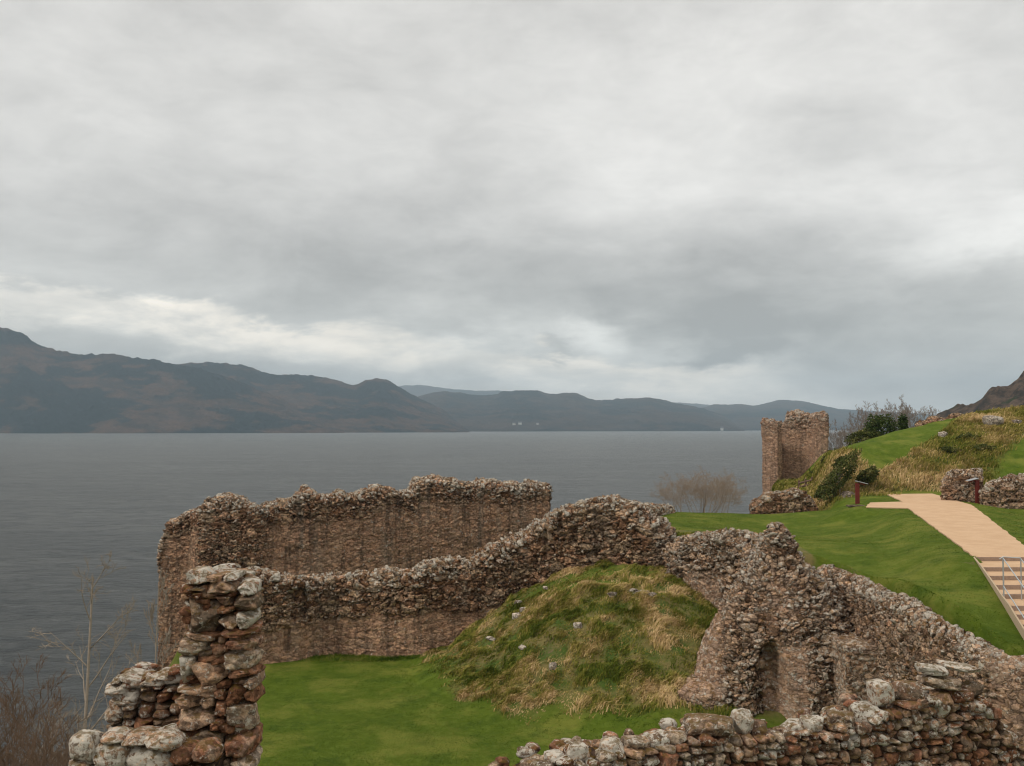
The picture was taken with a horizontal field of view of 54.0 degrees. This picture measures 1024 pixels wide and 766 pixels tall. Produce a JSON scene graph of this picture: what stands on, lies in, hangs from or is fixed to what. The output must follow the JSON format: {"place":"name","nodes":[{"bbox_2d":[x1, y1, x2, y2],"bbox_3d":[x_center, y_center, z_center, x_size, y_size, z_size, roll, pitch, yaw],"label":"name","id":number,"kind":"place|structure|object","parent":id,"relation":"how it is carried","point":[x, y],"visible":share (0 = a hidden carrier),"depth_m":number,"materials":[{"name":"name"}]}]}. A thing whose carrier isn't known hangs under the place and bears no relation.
{"place":"outdoors","nodes":[
{"label":"outdoors","id":0,"kind":"place"},
{"bbox_2d":[0,327,344,432],"bbox_3d":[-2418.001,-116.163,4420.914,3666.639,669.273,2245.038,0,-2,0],"label":"hills","id":1,"kind":"structure","parent":0,"point":[43,389],"depth_m":3915.65,"materials":[{"name":"grey plant"}]},
{"bbox_2d":[180,362,468,432],"bbox_3d":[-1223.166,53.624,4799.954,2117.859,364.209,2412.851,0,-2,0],"label":"hills","id":2,"kind":"structure","parent":0,"point":[376,405],"depth_m":4667.00,"materials":[{"name":"grey plant"}]},
{"bbox_2d":[0,430,887,765],"bbox_3d":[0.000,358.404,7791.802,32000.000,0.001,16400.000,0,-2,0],"label":"water","id":3,"kind":"structure","parent":0,"point":[68,502],"depth_m":437.36,"materials":[{"name":"grey liquid"}]},
{"bbox_2d":[0,0,1023,414],"label":"sky","id":4,"kind":"structure","parent":0,"point":[708,202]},
{"bbox_2d":[257,652,783,765],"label":"lawn grass","id":5,"kind":"structure","parent":0,"point":[323,658],"depth_m":41.67,"materials":[{"name":"green plant"}]},
{"bbox_2d":[398,385,709,407],"bbox_3d":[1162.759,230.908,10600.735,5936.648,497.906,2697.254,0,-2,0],"label":"hills","id":6,"kind":"structure","parent":0,"point":[417,390],"depth_m":11363.35,"materials":[{"name":"grey"}]},
{"bbox_2d":[418,390,743,431],"bbox_3d":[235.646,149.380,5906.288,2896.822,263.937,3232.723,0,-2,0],"label":"hills","id":7,"kind":"structure","parent":0,"point":[502,411],"depth_m":5525.71,"materials":[{"name":"grey"}]},
{"bbox_2d":[420,531,758,725],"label":"mound grass","id":8,"kind":"structure","parent":0,"point":[483,679],"depth_m":44.99,"materials":[{"name":"green plant"}]},
{"bbox_2d":[169,413,1023,765],"bbox_3d":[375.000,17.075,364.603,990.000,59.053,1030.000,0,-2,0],"label":"ground","id":9,"kind":"structure","parent":0,"point":[885,449],"depth_m":43.12,"materials":[{"name":"green plant"}]},
{"bbox_2d":[0,668,69,765],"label":"bare bush","id":10,"kind":"object","parent":9,"relation":"on","point":[34,711],"visible":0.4,"depth_m":25.93,"materials":[{"name":"brown plant"}]},
{"bbox_2d":[10,727,75,765],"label":"bare bush","id":11,"kind":"object","parent":9,"relation":"on","point":[64,755],"visible":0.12,"depth_m":29.47,"materials":[{"name":"brown plant"}]},
{"bbox_2d":[0,653,93,765],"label":"bare bush","id":12,"kind":"object","parent":9,"relation":"on","point":[34,740],"visible":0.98,"depth_m":22.45,"materials":[{"name":"brown plant"}]},
{"bbox_2d":[19,698,109,765],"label":"bare bush","id":13,"kind":"object","parent":9,"relation":"on","point":[61,720],"visible":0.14,"depth_m":32.88,"materials":[{"name":"brown plant"}]},
{"bbox_2d":[29,550,137,759],"bbox_3d":[-13.418,12.791,32.242,4.532,14.718,5.083,0,-2,0],"label":"bare tree","id":14,"kind":"object","parent":9,"relation":"on","point":[88,685],"visible":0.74,"depth_m":32.69,"materials":[{"name":"grey plant"}]},
{"bbox_2d":[104,662,182,729],"bbox_3d":[-5.069,7.255,14.139,1.160,6.704,1.388,0,-2,0],"label":"wall stub","id":15,"kind":"object","parent":9,"relation":"on","point":[143,693],"depth_m":13.68,"materials":[{"name":"grey stone"}]},
{"bbox_2d":[68,723,225,765],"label":"wall top","id":16,"kind":"structure","parent":9,"relation":"on","point":[165,745],"depth_m":12.08,"materials":[{"name":"grey stone"}]},
{"bbox_2d":[125,567,180,668],"bbox_3d":[-16.512,15.068,46.297,2.359,13.159,1.889,1,-3,-28],"label":"bare tree","id":17,"kind":"object","parent":9,"relation":"on","point":[151,617],"visible":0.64,"depth_m":46.51,"materials":[{"name":"brown plant"}]},
{"bbox_2d":[175,563,265,765],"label":"stone pillar","id":18,"kind":"structure","parent":9,"relation":"on","point":[221,687],"depth_m":12.87,"materials":[{"name":"stone"}]},
{"bbox_2d":[156,473,553,668],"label":"ruined curtain wall","id":19,"kind":"structure","parent":9,"relation":"on","point":[305,529],"depth_m":62.73,"materials":[{"name":"brown stone"}]},
{"bbox_2d":[246,494,676,663],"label":"ruined inner wall","id":20,"kind":"structure","parent":9,"relation":"on","point":[422,606],"depth_m":52.67,"materials":[{"name":"brown stone"}]},
{"bbox_2d":[486,636,495,640],"bbox_3d":[-1.001,12.255,48.120,0.608,0.220,0.254,-2,-3,44],"label":"stone","id":21,"kind":"object","parent":9,"relation":"on","point":[489,638],"visible":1,"depth_m":48.03,"materials":[{"name":"grey stone"}]},
{"bbox_2d":[512,612,520,619],"bbox_3d":[0.244,11.330,48.856,0.437,0.361,0.390,2,-3,-38],"label":"stone","id":22,"kind":"object","parent":9,"relation":"on","point":[515,615],"visible":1,"depth_m":48.75,"materials":[{"name":"grey stone"}]},
{"bbox_2d":[549,662,556,669],"bbox_3d":[1.769,12.237,43.413,0.368,0.363,0.447,0,-2,0],"label":"stone","id":23,"kind":"object","parent":9,"relation":"on","point":[552,665],"visible":1,"depth_m":43.24,"materials":[{"name":"grey stone"}]},
{"bbox_2d":[573,622,582,628],"bbox_3d":[2.974,10.986,45.364,0.438,0.387,0.374,-2,-3,38],"label":"stone","id":24,"kind":"object","parent":9,"relation":"on","point":[577,625],"visible":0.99,"depth_m":45.22,"materials":[{"name":"grey stone"}]},
{"bbox_2d":[607,592,616,597],"bbox_3d":[4.753,9.964,47.219,0.551,0.344,0.395,1,-3,-14],"label":"stone","id":25,"kind":"object","parent":9,"relation":"on","point":[611,594],"visible":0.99,"depth_m":47.05,"materials":[{"name":"grey stone"}]},
{"bbox_2d":[638,501,675,515],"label":"stone wall","id":26,"kind":"structure","parent":9,"relation":"on","point":[660,509],"depth_m":66.93,"materials":[{"name":"grey stone"}]},
{"bbox_2d":[648,465,749,512],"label":"bare bush","id":27,"kind":"object","parent":9,"relation":"on","point":[719,490],"visible":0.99,"depth_m":75.77,"materials":[{"name":"plant"}]},
{"bbox_2d":[661,522,877,718],"bbox_3d":[11.264,10.448,44.861,9.405,8.899,12.782,0,-2,0],"label":"ruined tower stump","id":28,"kind":"object","parent":9,"relation":"on","point":[782,639],"visible":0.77,"depth_m":41.17,"materials":[{"name":"brown stone"}]},
{"bbox_2d":[749,488,817,513],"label":"ruined low wall","id":29,"kind":"structure","parent":9,"relation":"on","point":[791,500],"depth_m":78.58,"materials":[{"name":"stone"}]},
{"bbox_2d":[760,409,829,492],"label":"ruined tower","id":30,"kind":"structure","parent":9,"relation":"on","point":[795,443],"depth_m":103.84,"materials":[{"name":"brown stone"}]},
{"bbox_2d":[798,477,812,488],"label":"wooden fence","id":31,"kind":"object","parent":9,"relation":"on","point":[805,482],"visible":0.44,"depth_m":91.00,"materials":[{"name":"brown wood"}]},
{"bbox_2d":[819,448,835,465],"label":"scrub bush","id":32,"kind":"object","parent":9,"relation":"on","point":[823,458],"visible":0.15,"depth_m":91.75,"materials":[{"name":"green plant"}]},
{"bbox_2d":[813,471,842,497],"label":"gorse bush","id":33,"kind":"object","parent":9,"relation":"on","point":[816,491],"visible":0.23,"depth_m":81.59,"materials":[{"name":"green plant"}]},
{"bbox_2d":[828,428,848,449],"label":"bare tree","id":34,"kind":"object","parent":9,"relation":"on","point":[836,447],"visible":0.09,"depth_m":107.01,"materials":[{"name":"grey plant"}]},
{"bbox_2d":[817,447,862,500],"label":"gorse bush","id":35,"kind":"object","parent":9,"relation":"on","point":[828,491],"visible":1,"depth_m":78.42,"materials":[{"name":"green plant"}]},
{"bbox_2d":[663,497,1023,654],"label":"ward grass","id":36,"kind":"structure","parent":9,"relation":"on","point":[846,538],"depth_m":53.75,"materials":[{"name":"green plant"}]},
{"bbox_2d":[831,453,858,466],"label":"gorse bush","id":37,"kind":"object","parent":9,"relation":"on","point":[838,460],"visible":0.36,"depth_m":83.53,"materials":[{"name":"green plant"}]},
{"bbox_2d":[839,491,854,497],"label":"rock outcrop","id":38,"kind":"object","parent":9,"relation":"on","point":[847,493],"visible":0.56,"depth_m":77.95,"materials":[{"name":"grey stone"}]},
{"bbox_2d":[829,420,866,447],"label":"bare tree","id":39,"kind":"object","parent":9,"relation":"on","point":[844,438],"visible":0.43,"depth_m":112.00,"materials":[{"name":"grey plant"}]},
{"bbox_2d":[828,409,890,449],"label":"bare tree","id":40,"kind":"object","parent":9,"relation":"on","point":[882,410],"visible":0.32,"depth_m":115.18,"materials":[{"name":"plant"}]},
{"bbox_2d":[855,481,867,503],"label":"information post","id":41,"kind":"object","parent":9,"relation":"on","point":[857,493],"visible":0.91,"depth_m":69.84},
{"bbox_2d":[844,428,881,445],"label":"evergreen bush","id":42,"kind":"object","parent":9,"relation":"on","point":[863,434],"visible":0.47,"depth_m":96.38,"materials":[{"name":"green plant"}]},
{"bbox_2d":[855,465,879,483],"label":"gorse bush","id":43,"kind":"object","parent":9,"relation":"on","point":[869,475],"visible":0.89,"depth_m":79.39,"materials":[{"name":"green plant"}]},
{"bbox_2d":[837,404,897,446],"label":"bare tree","id":44,"kind":"object","parent":9,"relation":"on","point":[853,427],"visible":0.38,"depth_m":116.77,"materials":[{"name":"grey plant"}]},
{"bbox_2d":[863,414,899,438],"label":"evergreen bush","id":45,"kind":"object","parent":9,"relation":"on","point":[879,423],"visible":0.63,"depth_m":97.37,"materials":[{"name":"green plant"}]},
{"bbox_2d":[854,400,915,429],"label":"bare tree","id":46,"kind":"object","parent":9,"relation":"on","point":[878,410],"visible":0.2,"depth_m":121.45,"materials":[{"name":"plant"}]},
{"bbox_2d":[860,402,927,432],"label":"bare tree","id":47,"kind":"object","parent":9,"relation":"on","point":[904,412],"visible":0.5,"depth_m":117.86,"materials":[{"name":"grey plant"}]},
{"bbox_2d":[772,405,1023,510],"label":"hill grass","id":48,"kind":"structure","parent":9,"relation":"on","point":[972,423],"depth_m":85.11,"materials":[{"name":"plant"}]},
{"bbox_2d":[897,413,908,429],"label":"bush","id":49,"kind":"object","parent":9,"relation":"on","point":[902,421],"visible":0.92,"depth_m":109.66,"materials":[{"name":"green plant"}]},
{"bbox_2d":[887,396,940,427],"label":"bare tree","id":50,"kind":"object","parent":9,"relation":"on","point":[912,411],"visible":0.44,"depth_m":125.51,"materials":[{"name":"grey plant"}]},
{"bbox_2d":[817,564,1023,744],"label":"retaining wall","id":51,"kind":"structure","parent":9,"relation":"on","point":[904,632],"depth_m":34.73,"materials":[{"name":"brown stone"}]},
{"bbox_2d":[905,413,944,427],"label":"bare tree","id":52,"kind":"object","parent":9,"relation":"on","point":[918,418],"visible":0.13,"depth_m":124.53,"materials":[{"name":"plant"}]},
{"bbox_2d":[915,413,960,426],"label":"ruined low wall","id":53,"kind":"structure","parent":9,"relation":"on","point":[930,419],"depth_m":97.04,"materials":[{"name":"brown stone"}]},
{"bbox_2d":[938,431,947,436],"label":"boulder","id":54,"kind":"object","parent":9,"relation":"on","point":[943,434],"visible":0.71,"depth_m":88.94,"materials":[{"name":"grey stone"}]},
{"bbox_2d":[936,445,964,452],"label":"bush","id":55,"kind":"object","parent":9,"relation":"on","point":[949,449],"visible":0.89,"depth_m":85.08,"materials":[{"name":"green plant"}]},
{"bbox_2d":[939,468,983,502],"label":"ruined low wall","id":56,"kind":"structure","parent":9,"relation":"on","point":[955,486],"depth_m":71.52,"materials":[{"name":"brown stone"}]},
{"bbox_2d":[956,431,981,440],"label":"bush","id":57,"kind":"object","parent":9,"relation":"on","point":[968,434],"visible":0.56,"depth_m":87.68,"materials":[{"name":"green plant"}]},
{"bbox_2d":[965,478,979,503],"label":"information post","id":58,"kind":"object","parent":9,"relation":"on","point":[977,488],"visible":0.84,"depth_m":70.75,"materials":[{"name":"red wood"}]},
{"bbox_2d":[972,443,996,450],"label":"bush","id":59,"kind":"object","parent":9,"relation":"on","point":[982,446],"visible":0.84,"depth_m":84.81,"materials":[{"name":"green plant"}]},
{"bbox_2d":[982,415,1003,424],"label":"boulder","id":60,"kind":"object","parent":9,"relation":"on","point":[991,419],"visible":0.59,"depth_m":91.22,"materials":[{"name":"grey stone"}]},
{"bbox_2d":[974,557,1023,639],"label":"staircase","id":61,"kind":"structure","parent":9,"relation":"on","point":[991,568],"depth_m":37.05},
{"bbox_2d":[999,556,1023,617],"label":"handrail","id":62,"kind":"object","parent":61,"relation":"on","point":[1003,559],"visible":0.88,"depth_m":35.10,"materials":[{"name":"metal"}]},
{"bbox_2d":[978,473,1023,508],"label":"ruined low wall","id":63,"kind":"structure","parent":9,"relation":"on","point":[1007,491],"depth_m":69.17,"materials":[{"name":"brown stone"}]},
{"bbox_2d":[488,659,1023,765],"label":"rubble wall","id":64,"kind":"structure","parent":0,"point":[935,715],"depth_m":14.78,"materials":[{"name":"grey stone"}]},
{"bbox_2d":[702,400,935,430],"bbox_3d":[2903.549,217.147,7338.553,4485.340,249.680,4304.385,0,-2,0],"label":"hills","id":65,"kind":"structure","parent":0,"point":[745,417],"depth_m":7447.32,"materials":[{"name":"grey"}]},
{"bbox_2d":[866,494,1023,556],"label":"path","id":66,"kind":"structure","parent":0,"point":[970,529],"depth_m":54.68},
{"bbox_2d":[915,371,1023,422],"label":"hillside","id":67,"kind":"structure","parent":0,"point":[1004,396],"depth_m":819.27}
]}

